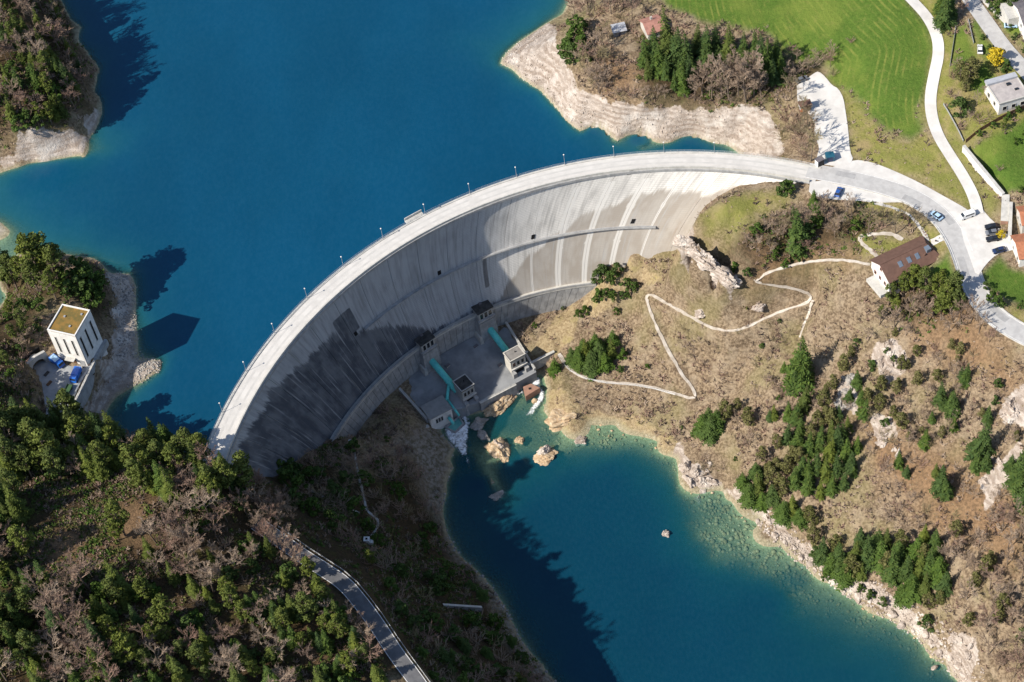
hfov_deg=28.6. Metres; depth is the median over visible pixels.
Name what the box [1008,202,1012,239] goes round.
garden wall
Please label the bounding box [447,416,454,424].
outlet pipe
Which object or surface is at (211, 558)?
light spruce
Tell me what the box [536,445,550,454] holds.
rock slab
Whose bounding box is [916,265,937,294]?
pine tree
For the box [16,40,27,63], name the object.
light spruce
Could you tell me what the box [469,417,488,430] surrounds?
rubble block
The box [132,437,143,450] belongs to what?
pine tree
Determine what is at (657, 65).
spruce tree
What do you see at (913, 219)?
footpath
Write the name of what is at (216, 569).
bare tree
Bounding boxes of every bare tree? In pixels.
[0,2,8,27]
[0,33,12,58]
[0,41,14,60]
[0,76,17,100]
[0,427,22,452]
[0,518,10,542]
[0,537,10,559]
[0,648,13,680]
[2,645,26,674]
[9,28,22,42]
[10,86,24,108]
[11,0,29,19]
[12,34,27,54]
[13,91,26,106]
[18,0,36,23]
[19,566,52,602]
[21,324,34,338]
[22,31,41,55]
[23,21,46,36]
[25,93,44,113]
[26,38,45,55]
[27,582,61,617]
[32,589,73,634]
[33,56,44,70]
[34,580,61,604]
[34,625,61,659]
[35,274,54,291]
[36,660,61,679]
[37,18,64,50]
[42,17,51,26]
[44,647,74,681]
[45,0,63,19]
[47,251,73,278]
[48,17,73,42]
[49,547,101,594]
[51,599,94,640]
[52,563,82,597]
[52,629,74,646]
[53,590,89,628]
[56,620,95,655]
[57,62,76,74]
[59,48,76,66]
[59,76,76,97]
[60,85,80,106]
[61,432,85,460]
[61,626,97,653]
[62,638,105,680]
[65,451,80,474]
[72,67,84,83]
[73,67,89,88]
[79,623,95,648]
[92,639,112,661]
[92,662,120,681]
[113,434,134,451]
[129,622,156,646]
[131,516,161,543]
[140,547,164,574]
[142,640,170,670]
[151,511,172,541]
[155,521,177,550]
[155,532,186,558]
[157,493,181,517]
[161,506,192,542]
[161,646,177,660]
[163,502,192,524]
[165,520,193,549]
[165,526,181,548]
[167,464,194,490]
[167,522,203,557]
[167,554,196,576]
[170,545,201,575]
[171,456,190,469]
[171,624,199,648]
[172,473,195,496]
[172,488,202,517]
[173,463,195,489]
[176,524,204,558]
[180,483,224,516]
[192,442,222,466]
[192,563,210,587]
[198,560,215,591]
[200,512,223,536]
[205,643,237,675]
[207,499,232,521]
[207,539,220,560]
[208,644,245,672]
[209,559,222,579]
[209,620,238,643]
[217,547,247,568]
[218,644,238,663]
[224,487,252,514]
[239,540,259,560]
[243,595,271,616]
[245,482,268,504]
[246,510,262,527]
[248,468,262,488]
[250,614,272,645]
[252,503,264,515]
[252,518,270,536]
[253,468,265,484]
[258,518,277,542]
[260,503,276,519]
[262,587,284,604]
[264,489,283,509]
[264,525,286,550]
[264,635,289,662]
[266,663,298,681]
[268,499,283,516]
[268,526,298,556]
[270,491,291,516]
[273,509,284,524]
[274,486,291,499]
[279,664,299,681]
[280,524,301,546]
[282,540,304,561]
[284,506,297,519]
[288,542,312,566]
[290,577,310,602]
[293,641,312,660]
[318,598,333,614]
[340,648,356,668]
[345,610,363,626]
[351,633,384,664]
[354,622,375,642]
[502,667,517,681]
[506,661,522,672]
[524,661,541,681]
[564,0,583,14]
[569,44,582,57]
[574,39,599,65]
[576,52,591,73]
[580,58,598,82]
[583,30,600,60]
[584,63,609,93]
[585,72,598,89]
[593,27,607,45]
[593,46,603,61]
[595,24,606,42]
[595,62,613,86]
[598,47,610,66]
[601,20,610,40]
[603,0,615,14]
[610,0,624,10]
[624,0,640,18]
[686,74,702,100]
[690,58,710,94]
[706,54,726,88]
[706,63,718,98]
[707,52,733,95]
[714,56,740,99]
[723,43,748,78]
[724,55,748,95]
[730,57,758,102]
[738,53,763,96]
[741,44,759,80]
[743,232,749,245]
[747,235,762,252]
[751,65,768,97]
[762,215,777,229]
[764,233,775,246]
[777,215,791,228]
[781,72,801,99]
[782,209,793,225]
[785,42,797,58]
[795,119,803,132]
[796,95,809,116]
[796,102,820,124]
[797,126,823,160]
[797,234,815,253]
[799,211,812,223]
[801,112,818,137]
[807,202,818,214]
[815,189,830,202]
[815,201,831,215]
[819,202,834,223]
[822,216,840,237]
[823,50,835,66]
[830,213,845,232]
[844,199,850,215]
[845,198,855,214]
[856,206,881,234]
[867,406,879,420]
[874,304,886,325]
[875,204,889,223]
[880,507,895,523]
[883,208,903,233]
[885,306,901,327]
[899,202,915,220]
[902,296,918,319]
[909,207,923,227]
[912,291,926,313]
[917,211,928,229]
[918,297,934,323]
[938,540,961,565]
[939,306,962,332]
[941,420,954,436]
[947,528,966,546]
[951,297,975,326]
[951,537,963,554]
[957,0,968,14]
[959,577,979,599]
[961,294,985,322]
[962,550,973,567]
[967,555,981,578]
[970,482,979,499]
[974,309,992,332]
[974,600,999,628]
[975,529,987,547]
[975,611,997,633]
[975,628,1004,658]
[980,562,1004,589]
[984,327,996,342]
[985,506,1001,526]
[989,582,1008,606]
[990,500,1018,531]
[995,578,1020,602]
[996,651,1006,670]
[997,648,1014,665]
[1001,544,1014,565]
[1002,526,1017,549]
[1003,497,1023,523]
[1005,602,1023,624]
[1005,633,1023,653]
[1007,652,1023,678]
[1009,646,1023,665]
[1012,552,1023,579]
[1014,520,1023,537]
[1016,617,1023,636]
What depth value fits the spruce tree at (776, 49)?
668.02 m
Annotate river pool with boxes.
[448,407,950,681]
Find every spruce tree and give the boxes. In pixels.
[0,23,8,42]
[0,562,10,583]
[0,612,11,633]
[2,628,24,660]
[5,602,33,630]
[8,395,19,406]
[11,66,24,89]
[17,567,39,600]
[22,658,31,678]
[28,62,39,86]
[33,559,59,600]
[44,606,64,647]
[49,407,63,440]
[52,56,59,75]
[58,61,77,91]
[59,612,78,639]
[65,662,84,681]
[74,56,85,77]
[75,431,97,461]
[84,617,110,656]
[86,599,99,624]
[89,411,103,426]
[91,652,117,681]
[94,424,116,457]
[101,598,118,621]
[101,666,121,681]
[109,646,124,668]
[115,434,135,461]
[120,429,132,444]
[128,603,144,632]
[132,674,144,681]
[146,416,158,440]
[147,668,162,681]
[151,459,175,500]
[156,422,178,454]
[162,424,176,445]
[192,463,199,487]
[217,453,237,490]
[236,641,249,664]
[243,593,261,621]
[251,590,268,615]
[261,664,275,681]
[266,599,278,624]
[269,608,276,627]
[272,673,281,681]
[276,625,287,645]
[277,595,286,607]
[284,624,300,653]
[314,631,323,653]
[320,628,335,656]
[323,606,334,633]
[331,661,343,680]
[334,654,346,673]
[346,625,365,647]
[637,36,650,68]
[646,26,659,68]
[650,42,663,79]
[660,53,671,80]
[667,26,683,74]
[670,69,677,90]
[675,61,692,97]
[676,59,685,80]
[677,32,699,75]
[685,54,697,87]
[695,24,717,67]
[710,22,723,60]
[736,32,749,66]
[748,30,758,64]
[752,33,765,62]
[757,41,778,83]
[765,37,777,69]
[765,57,781,86]
[766,410,772,422]
[772,34,784,65]
[777,50,788,77]
[779,361,787,373]
[781,336,816,398]
[781,423,793,445]
[783,401,791,422]
[785,208,810,258]
[785,371,799,396]
[785,466,802,491]
[787,402,805,427]
[788,205,795,224]
[789,428,804,451]
[792,417,805,440]
[796,456,807,479]
[798,471,815,496]
[801,459,815,483]
[802,431,815,460]
[807,190,818,206]
[811,452,823,477]
[812,536,830,569]
[813,424,826,454]
[823,474,839,498]
[829,542,847,572]
[830,423,844,452]
[830,452,843,480]
[835,404,843,425]
[837,471,849,492]
[838,437,851,463]
[840,423,848,442]
[842,388,854,403]
[843,450,858,476]
[850,370,862,391]
[850,467,857,478]
[851,435,862,454]
[853,527,865,548]
[855,389,866,407]
[856,397,870,422]
[859,533,875,573]
[880,549,901,587]
[893,450,904,471]
[897,555,913,582]
[901,465,910,479]
[917,429,931,451]
[922,547,936,577]
[926,410,935,425]
[927,528,943,556]
[928,465,955,498]
[930,381,948,411]
[931,0,944,16]
[932,0,957,33]
[932,570,953,598]
[938,476,953,502]
[944,390,961,420]
[949,0,957,21]
[949,417,959,433]
[956,366,963,378]
[958,363,970,389]
[963,419,996,469]
[969,450,981,475]
[979,450,992,474]
[981,405,992,427]
[1001,454,1015,472]
[1002,453,1023,497]
[1013,487,1023,514]
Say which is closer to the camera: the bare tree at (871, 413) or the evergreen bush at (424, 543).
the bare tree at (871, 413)
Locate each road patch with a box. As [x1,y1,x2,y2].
[836,170,855,178]
[902,194,921,206]
[943,214,954,224]
[957,257,970,280]
[989,306,1009,321]
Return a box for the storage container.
[825,151,834,162]
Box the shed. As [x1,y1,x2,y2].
[611,22,626,36]
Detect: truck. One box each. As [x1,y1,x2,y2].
[48,353,64,368]
[69,366,81,382]
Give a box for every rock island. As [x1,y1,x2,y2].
[484,437,510,462]
[489,489,505,500]
[514,436,523,445]
[533,446,557,465]
[574,435,586,446]
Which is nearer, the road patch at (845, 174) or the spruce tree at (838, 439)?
the spruce tree at (838, 439)
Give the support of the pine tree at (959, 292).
on the ground at (882, 64)
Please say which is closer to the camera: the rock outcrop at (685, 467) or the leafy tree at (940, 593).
the leafy tree at (940, 593)
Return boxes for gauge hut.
[363,536,373,544]
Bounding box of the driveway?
[930,234,943,245]
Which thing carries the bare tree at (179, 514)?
on the ground at (882, 64)
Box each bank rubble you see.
[105,272,162,392]
[439,429,560,681]
[502,28,748,150]
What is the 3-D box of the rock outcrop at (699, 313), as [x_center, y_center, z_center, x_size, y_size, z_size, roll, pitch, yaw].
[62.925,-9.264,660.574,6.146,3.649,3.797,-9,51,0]
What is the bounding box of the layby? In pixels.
[809,181,901,202]
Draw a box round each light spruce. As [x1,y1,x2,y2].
[0,63,11,84]
[0,451,25,481]
[0,495,7,507]
[0,502,10,521]
[0,521,7,537]
[2,481,35,525]
[4,94,19,120]
[6,498,27,525]
[9,0,17,12]
[9,569,22,587]
[10,14,29,43]
[10,426,25,449]
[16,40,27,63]
[19,17,31,35]
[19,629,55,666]
[23,398,30,409]
[27,43,38,65]
[28,656,50,681]
[28,670,47,681]
[31,403,55,438]
[32,7,44,36]
[33,27,50,51]
[44,438,72,474]
[45,42,61,65]
[46,396,66,426]
[47,93,57,109]
[48,0,61,17]
[51,104,61,122]
[55,93,71,119]
[61,590,75,608]
[63,36,75,56]
[65,67,81,93]
[67,634,79,649]
[74,454,86,477]
[77,445,99,481]
[84,646,119,681]
[85,414,96,448]
[89,594,105,623]
[90,448,113,481]
[102,410,127,438]
[104,559,140,611]
[108,447,124,472]
[141,536,157,562]
[143,465,159,496]
[158,466,187,512]
[165,560,181,587]
[165,652,175,670]
[168,655,193,681]
[184,436,207,475]
[184,552,199,574]
[186,573,201,599]
[198,627,216,655]
[199,650,215,671]
[202,584,213,600]
[205,547,218,566]
[208,595,220,615]
[227,661,248,681]
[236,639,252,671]
[246,531,261,552]
[262,586,277,605]
[263,535,278,559]
[280,568,293,590]
[285,593,303,624]
[306,626,315,647]
[309,572,326,596]
[312,665,327,681]
[329,599,339,612]
[348,631,361,649]
[351,635,363,660]
[370,664,388,681]
[581,339,590,359]
[605,337,617,360]
[643,56,653,81]
[657,3,673,61]
[690,22,701,57]
[720,24,737,64]
[752,471,765,498]
[771,404,778,421]
[788,495,798,516]
[797,383,812,416]
[814,480,824,501]
[819,456,832,484]
[821,437,836,463]
[825,418,835,443]
[844,415,853,435]
[846,540,861,567]
[856,562,867,582]
[882,528,892,548]
[912,552,924,582]
[918,523,929,543]
[918,571,932,597]
[931,462,939,478]
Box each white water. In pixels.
[447,416,469,454]
[530,377,543,412]
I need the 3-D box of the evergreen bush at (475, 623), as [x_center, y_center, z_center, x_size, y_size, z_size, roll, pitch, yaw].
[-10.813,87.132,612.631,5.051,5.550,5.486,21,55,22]
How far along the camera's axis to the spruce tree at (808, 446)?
631.78 m
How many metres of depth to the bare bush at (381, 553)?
615.66 m
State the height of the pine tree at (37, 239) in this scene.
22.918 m
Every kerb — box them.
[832,183,1023,345]
[981,271,1023,323]
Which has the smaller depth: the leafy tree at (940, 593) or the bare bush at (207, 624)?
the bare bush at (207, 624)
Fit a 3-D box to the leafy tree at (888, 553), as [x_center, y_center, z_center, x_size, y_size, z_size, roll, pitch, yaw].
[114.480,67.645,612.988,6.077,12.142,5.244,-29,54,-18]
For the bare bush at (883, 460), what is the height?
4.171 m
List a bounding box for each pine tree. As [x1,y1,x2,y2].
[0,0,7,11]
[0,249,11,288]
[0,253,21,291]
[0,350,9,362]
[0,407,21,438]
[0,414,13,437]
[0,434,19,467]
[0,467,23,498]
[0,556,9,575]
[0,590,17,617]
[0,599,10,619]
[0,621,16,643]
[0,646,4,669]
[2,299,13,312]
[4,21,18,40]
[4,323,16,337]
[6,8,19,24]
[6,405,28,425]
[6,524,33,558]
[9,255,26,279]
[11,648,32,670]
[12,307,28,325]
[12,586,38,616]
[13,442,32,476]
[14,232,46,280]
[15,628,41,659]
[16,320,27,337]
[17,416,45,450]
[19,259,40,290]
[20,404,39,429]
[24,231,55,276]
[27,428,59,465]
[29,449,44,473]
[30,101,45,122]
[30,407,50,432]
[35,571,56,595]
[36,50,55,75]
[37,71,51,93]
[39,444,65,477]
[40,269,60,299]
[41,242,67,278]
[43,101,53,124]
[46,24,56,40]
[47,427,61,444]
[50,93,61,109]
[53,388,83,420]
[59,407,86,435]
[59,423,67,438]
[60,427,75,444]
[61,444,81,466]
[63,433,78,454]
[64,415,92,443]
[86,439,113,466]
[91,412,102,422]
[96,614,120,640]
[100,425,121,452]
[101,498,130,536]
[101,576,124,601]
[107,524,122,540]
[110,630,137,664]
[118,442,146,463]
[123,456,142,483]
[128,463,147,492]
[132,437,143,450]
[132,576,151,600]
[134,428,152,451]
[134,646,152,667]
[135,450,154,470]
[135,471,151,489]
[141,623,159,641]
[144,606,167,625]
[146,438,166,464]
[151,593,172,623]
[153,624,170,643]
[161,441,186,470]
[164,468,178,482]
[169,426,194,455]
[171,673,184,681]
[172,638,189,656]
[185,640,204,668]
[189,432,212,456]
[193,477,209,500]
[197,463,225,488]
[199,472,220,496]
[199,665,209,678]
[206,480,223,505]
[211,456,237,492]
[217,575,237,599]
[219,583,240,611]
[230,450,254,491]
[234,599,250,621]
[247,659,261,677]
[265,645,283,664]
[270,605,289,630]
[289,666,302,681]
[290,591,318,623]
[294,631,308,646]
[299,556,315,578]
[314,584,333,602]
[315,614,328,628]
[326,617,348,639]
[330,613,349,633]
[338,650,356,673]
[356,642,373,662]
[365,549,375,564]
[512,672,521,681]
[878,304,886,318]
[885,280,900,305]
[890,296,901,310]
[897,271,910,295]
[907,263,922,291]
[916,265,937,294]
[931,268,949,297]
[931,293,948,320]
[938,280,957,314]
[945,270,964,296]
[949,288,967,314]
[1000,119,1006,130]
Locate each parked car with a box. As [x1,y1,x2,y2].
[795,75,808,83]
[834,186,842,197]
[930,210,943,220]
[977,44,982,53]
[984,223,998,229]
[985,228,999,235]
[985,235,999,242]
[992,246,1006,254]
[1004,23,1017,28]
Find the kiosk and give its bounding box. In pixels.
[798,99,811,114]
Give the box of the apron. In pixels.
[409,327,536,418]
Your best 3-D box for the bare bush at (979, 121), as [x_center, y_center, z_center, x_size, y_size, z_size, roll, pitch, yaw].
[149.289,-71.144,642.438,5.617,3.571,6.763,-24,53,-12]
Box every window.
[54,337,62,351]
[62,338,70,353]
[70,340,78,355]
[79,337,88,357]
[84,328,93,349]
[89,320,97,340]
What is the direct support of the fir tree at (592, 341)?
on the ground at (882, 64)
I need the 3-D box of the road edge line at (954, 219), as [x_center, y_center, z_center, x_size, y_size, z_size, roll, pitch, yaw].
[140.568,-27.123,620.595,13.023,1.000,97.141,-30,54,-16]
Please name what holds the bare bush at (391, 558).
on the ground at (882, 64)
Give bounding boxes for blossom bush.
[986,47,1005,66]
[996,229,1005,237]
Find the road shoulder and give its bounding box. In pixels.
[834,160,966,224]
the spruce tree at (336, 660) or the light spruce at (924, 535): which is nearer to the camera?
the spruce tree at (336, 660)
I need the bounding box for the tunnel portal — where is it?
[24,347,48,368]
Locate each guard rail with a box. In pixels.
[74,360,94,396]
[278,526,429,681]
[558,355,673,394]
[937,227,995,327]
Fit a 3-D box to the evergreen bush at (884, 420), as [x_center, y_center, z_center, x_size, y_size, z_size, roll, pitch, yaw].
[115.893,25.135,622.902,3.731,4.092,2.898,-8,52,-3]
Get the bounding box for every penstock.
[429,358,459,415]
[487,327,508,351]
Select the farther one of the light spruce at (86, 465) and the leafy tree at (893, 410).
the leafy tree at (893, 410)
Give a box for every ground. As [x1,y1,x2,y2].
[0,0,1023,681]
[797,72,852,165]
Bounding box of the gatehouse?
[815,156,823,166]
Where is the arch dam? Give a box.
[203,150,820,476]
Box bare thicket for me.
[0,39,1019,681]
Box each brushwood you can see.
[0,0,1023,680]
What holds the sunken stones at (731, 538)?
on the ground at (882, 64)
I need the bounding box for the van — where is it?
[959,208,975,219]
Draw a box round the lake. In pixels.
[0,0,729,451]
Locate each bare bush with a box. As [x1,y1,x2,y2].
[18,350,29,367]
[190,593,204,606]
[202,615,216,629]
[212,536,230,551]
[218,534,232,545]
[225,618,239,634]
[289,496,301,508]
[303,453,322,466]
[306,468,327,488]
[309,485,330,498]
[316,492,335,508]
[317,488,345,507]
[322,446,335,457]
[329,491,352,509]
[332,474,354,488]
[336,525,358,544]
[340,450,359,464]
[341,526,356,536]
[342,463,368,489]
[345,459,363,470]
[345,463,360,474]
[348,440,365,453]
[356,453,379,468]
[361,547,381,566]
[366,487,378,498]
[371,544,389,564]
[372,483,388,504]
[373,502,384,514]
[374,458,398,480]
[374,558,392,568]
[375,497,390,512]
[379,546,398,570]
[391,499,408,517]
[396,587,408,602]
[398,541,422,555]
[400,578,411,594]
[402,454,419,471]
[406,463,425,478]
[407,624,420,635]
[412,585,433,600]
[413,616,438,645]
[425,510,435,522]
[435,620,458,639]
[435,634,449,656]
[439,667,450,679]
[441,668,459,681]
[463,627,476,643]
[465,628,485,650]
[467,666,486,681]
[471,659,490,681]
[482,663,500,681]
[486,630,507,650]
[490,644,510,665]
[501,656,523,673]
[590,1,606,9]
[619,83,639,97]
[626,85,646,98]
[736,433,747,447]
[772,107,797,121]
[774,130,790,143]
[779,397,795,409]
[782,117,798,130]
[785,118,799,132]
[787,62,802,73]
[793,124,812,140]
[793,136,807,149]
[795,143,807,158]
[806,56,822,70]
[814,367,825,378]
[854,421,865,431]
[878,366,893,376]
[878,452,892,468]
[879,425,892,443]
[888,431,896,444]
[902,448,920,465]
[910,407,927,420]
[916,454,928,468]
[919,397,935,415]
[921,431,939,446]
[921,500,931,514]
[942,355,959,373]
[954,354,972,371]
[956,356,979,370]
[958,119,967,129]
[969,110,989,123]
[978,543,988,553]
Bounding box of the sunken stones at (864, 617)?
[521,380,940,667]
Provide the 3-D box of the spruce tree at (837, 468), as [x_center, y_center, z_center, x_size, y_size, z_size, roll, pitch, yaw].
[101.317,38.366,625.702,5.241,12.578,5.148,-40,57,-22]
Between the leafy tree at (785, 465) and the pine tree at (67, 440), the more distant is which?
the leafy tree at (785, 465)
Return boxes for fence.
[943,103,963,141]
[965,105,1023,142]
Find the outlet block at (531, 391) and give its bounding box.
[523,384,539,403]
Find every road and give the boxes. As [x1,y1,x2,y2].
[252,518,426,681]
[805,163,1023,342]
[906,0,983,213]
[962,0,1023,78]
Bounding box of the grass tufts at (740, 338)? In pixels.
[16,0,1023,673]
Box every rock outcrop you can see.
[481,394,517,417]
[544,408,577,434]
[678,460,690,472]
[682,461,717,502]
[694,309,704,318]
[696,476,711,487]
[751,303,765,311]
[834,372,854,411]
[875,416,900,457]
[876,348,906,383]
[947,632,974,663]
[980,456,1016,494]
[999,397,1019,422]
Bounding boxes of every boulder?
[477,429,490,442]
[662,530,669,537]
[765,519,771,525]
[771,532,777,538]
[798,554,804,560]
[806,561,813,566]
[854,592,861,603]
[887,610,897,618]
[896,620,905,629]
[921,629,928,639]
[928,639,935,647]
[935,649,942,656]
[952,663,961,669]
[958,671,964,681]
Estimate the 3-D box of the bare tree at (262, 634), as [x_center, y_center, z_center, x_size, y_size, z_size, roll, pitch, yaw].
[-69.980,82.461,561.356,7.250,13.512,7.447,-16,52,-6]
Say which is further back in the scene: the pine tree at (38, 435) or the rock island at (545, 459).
the rock island at (545, 459)
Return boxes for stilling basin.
[445,416,464,436]
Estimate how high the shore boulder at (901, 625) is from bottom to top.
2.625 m
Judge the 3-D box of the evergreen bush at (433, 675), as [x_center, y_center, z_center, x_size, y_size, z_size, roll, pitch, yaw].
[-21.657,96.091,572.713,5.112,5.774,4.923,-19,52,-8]
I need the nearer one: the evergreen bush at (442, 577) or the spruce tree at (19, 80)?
the evergreen bush at (442, 577)
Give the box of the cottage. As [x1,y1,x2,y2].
[639,14,663,39]
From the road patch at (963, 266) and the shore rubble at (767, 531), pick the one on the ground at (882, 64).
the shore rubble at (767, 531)
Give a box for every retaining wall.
[75,360,95,411]
[399,387,428,422]
[443,603,482,610]
[479,383,517,410]
[505,321,535,369]
[527,350,554,369]
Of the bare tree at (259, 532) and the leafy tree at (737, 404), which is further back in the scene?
the leafy tree at (737, 404)
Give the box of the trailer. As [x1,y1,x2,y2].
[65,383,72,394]
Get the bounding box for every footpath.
[348,439,378,535]
[558,259,870,398]
[799,300,813,336]
[858,232,903,256]
[874,202,929,240]
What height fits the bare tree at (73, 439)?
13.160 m
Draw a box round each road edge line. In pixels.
[251,528,406,680]
[266,521,425,680]
[806,177,1023,343]
[851,171,1023,324]
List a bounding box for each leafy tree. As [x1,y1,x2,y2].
[718,399,733,420]
[733,397,740,409]
[741,406,753,420]
[743,413,754,426]
[755,445,767,461]
[763,461,773,471]
[764,466,781,487]
[771,433,782,449]
[772,456,781,472]
[774,475,789,496]
[779,456,793,474]
[785,445,797,463]
[791,446,807,462]
[802,505,814,521]
[804,423,817,440]
[806,525,820,545]
[808,511,818,525]
[811,409,823,429]
[815,389,831,406]
[819,405,830,424]
[824,407,838,425]
[826,373,838,389]
[827,534,842,551]
[837,353,849,371]
[843,553,863,577]
[846,344,855,357]
[862,387,873,402]
[873,393,886,410]
[874,374,887,391]
[877,377,888,389]
[878,550,891,573]
[889,404,897,418]
[890,380,901,394]
[891,327,898,336]
[894,412,908,429]
[894,529,909,549]
[896,354,905,370]
[905,359,910,368]
[905,429,912,440]
[910,370,923,385]
[912,344,921,356]
[915,543,929,560]
[918,426,925,433]
[922,592,936,608]
[931,368,943,382]
[934,589,945,605]
[937,425,946,437]
[947,338,955,350]
[948,519,962,537]
[954,60,966,81]
[955,341,964,354]
[960,77,970,91]
[961,612,975,626]
[962,59,979,83]
[966,56,979,70]
[967,570,981,587]
[977,407,984,417]
[978,554,996,572]
[988,550,997,566]
[992,606,1005,623]
[993,591,1011,611]
[1013,430,1020,441]
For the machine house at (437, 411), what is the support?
on the ground at (882, 64)
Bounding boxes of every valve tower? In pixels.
[414,330,441,375]
[471,300,498,344]
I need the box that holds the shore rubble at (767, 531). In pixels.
[757,510,984,681]
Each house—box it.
[47,304,108,365]
[420,395,453,428]
[452,374,478,415]
[503,345,529,378]
[866,236,938,297]
[984,72,1023,114]
[1000,0,1023,38]
[1010,233,1023,266]
[1016,205,1023,233]
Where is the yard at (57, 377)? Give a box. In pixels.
[33,360,95,414]
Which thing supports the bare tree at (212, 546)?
on the ground at (882, 64)
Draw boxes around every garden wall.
[962,145,1004,197]
[981,0,1004,22]
[1000,194,1009,224]
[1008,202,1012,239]
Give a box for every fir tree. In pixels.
[394,598,408,611]
[418,645,428,658]
[436,645,453,664]
[448,648,462,666]
[458,638,472,656]
[465,579,478,590]
[476,587,488,602]
[480,646,494,661]
[505,634,517,648]
[546,357,561,378]
[564,347,574,367]
[569,347,586,373]
[574,338,586,351]
[580,351,600,381]
[587,333,607,351]
[592,340,613,369]
[596,352,615,373]
[604,329,621,348]
[690,412,706,440]
[695,414,719,446]
[703,406,712,418]
[711,409,725,439]
[733,472,751,492]
[737,482,758,512]
[746,462,763,481]
[753,492,769,513]
[765,484,781,508]
[770,500,791,529]
[790,508,808,531]
[819,552,837,578]
[832,560,856,591]
[860,529,883,561]
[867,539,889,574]
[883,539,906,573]
[893,584,910,609]
[896,574,921,609]
[904,536,925,564]
[923,555,948,587]
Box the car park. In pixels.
[960,210,1012,273]
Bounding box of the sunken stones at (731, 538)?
[686,498,806,573]
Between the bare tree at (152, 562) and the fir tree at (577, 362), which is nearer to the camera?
the bare tree at (152, 562)
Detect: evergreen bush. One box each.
[0,514,12,526]
[1,81,14,97]
[2,311,11,321]
[3,368,17,381]
[3,626,21,641]
[4,60,19,74]
[10,112,29,132]
[13,298,30,310]
[15,344,21,354]
[20,107,34,119]
[25,66,38,80]
[27,458,45,472]
[30,113,44,129]
[31,297,45,311]
[32,323,41,333]
[33,80,46,95]
[44,464,62,478]
[47,82,61,99]
[56,262,78,284]
[58,576,86,595]
[59,279,80,299]
[60,78,69,90]
[66,274,86,295]
[67,645,83,659]
[68,255,90,276]
[77,262,98,287]
[79,285,101,306]
[80,659,88,677]
[85,267,103,289]
[85,677,95,681]
[89,581,105,601]
[92,271,105,282]
[92,282,105,302]
[93,582,109,603]
[131,581,147,603]
[134,645,158,669]
[144,581,161,599]
[151,458,163,474]
[176,614,200,635]
[182,521,199,536]
[188,607,204,628]
[189,487,209,509]
[193,519,209,533]
[220,565,240,582]
[225,638,246,665]
[232,492,247,510]
[234,477,246,492]
[236,539,250,554]
[242,557,261,574]
[248,647,260,662]
[252,542,266,559]
[259,652,283,668]
[274,561,299,584]
[276,459,286,468]
[276,467,293,484]
[285,457,302,470]
[286,463,297,479]
[286,474,308,496]
[287,488,302,506]
[294,471,304,483]
[299,499,311,512]
[301,466,320,483]
[307,497,322,516]
[311,593,329,613]
[312,466,326,482]
[314,662,333,677]
[323,479,343,501]
[323,509,345,527]
[323,602,346,611]
[325,675,334,681]
[333,607,348,624]
[337,470,353,484]
[337,487,350,500]
[337,674,355,681]
[342,669,359,681]
[343,495,365,517]
[344,436,359,452]
[354,469,374,486]
[361,517,375,529]
[371,532,384,546]
[372,460,380,468]
[383,577,399,596]
[390,482,406,501]
[393,563,410,579]
[394,603,408,618]
[406,614,423,632]
[417,531,426,539]
[419,539,429,552]
[420,608,434,623]
[423,522,437,535]
[423,624,435,635]
[428,670,445,681]
[429,578,446,595]
[429,612,445,632]
[433,572,450,590]
[438,560,454,579]
[444,624,462,642]
[455,671,473,681]
[456,635,468,646]
[458,655,475,672]
[462,611,481,627]
[470,620,485,631]
[471,663,484,675]
[479,629,494,644]
[486,613,503,628]
[490,630,503,646]
[490,662,504,677]
[502,667,515,681]
[513,650,528,665]
[556,36,572,55]
[560,42,578,63]
[563,26,583,45]
[566,14,588,37]
[573,309,582,317]
[574,34,593,52]
[577,48,592,61]
[580,305,590,315]
[590,271,602,283]
[591,288,603,302]
[592,264,609,282]
[601,287,611,297]
[605,270,619,285]
[608,290,616,302]
[610,262,623,274]
[612,307,620,314]
[616,347,627,360]
[616,365,623,372]
[618,277,632,290]
[619,291,624,299]
[624,291,631,298]
[631,281,638,292]
[731,261,738,272]
[742,267,752,276]
[749,222,764,234]
[771,248,780,260]
[775,179,792,197]
[780,258,789,268]
[785,180,795,194]
[793,249,808,261]
[804,222,815,240]
[807,205,823,224]
[808,545,818,557]
[812,218,822,228]
[821,572,830,581]
[850,219,862,230]
[853,338,860,345]
[856,583,866,592]
[865,589,876,600]
[867,359,877,371]
[877,596,887,606]
[879,418,889,426]
[917,613,935,632]
[948,96,971,117]
[975,129,982,136]
[983,281,991,289]
[986,290,996,303]
[987,3,994,11]
[989,121,997,128]
[990,395,999,405]
[993,0,1005,10]
[993,10,999,18]
[993,295,1006,307]
[993,377,1003,387]
[1000,58,1012,72]
[1003,111,1011,120]
[1004,0,1017,6]
[1010,32,1017,39]
[1013,137,1019,144]
[1015,105,1021,112]
[1016,299,1023,308]
[1016,627,1023,642]
[1018,185,1023,192]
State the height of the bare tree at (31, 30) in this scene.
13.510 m
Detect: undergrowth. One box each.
[0,0,950,681]
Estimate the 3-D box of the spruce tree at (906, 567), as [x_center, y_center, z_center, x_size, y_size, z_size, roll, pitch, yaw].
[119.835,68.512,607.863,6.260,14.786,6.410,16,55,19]

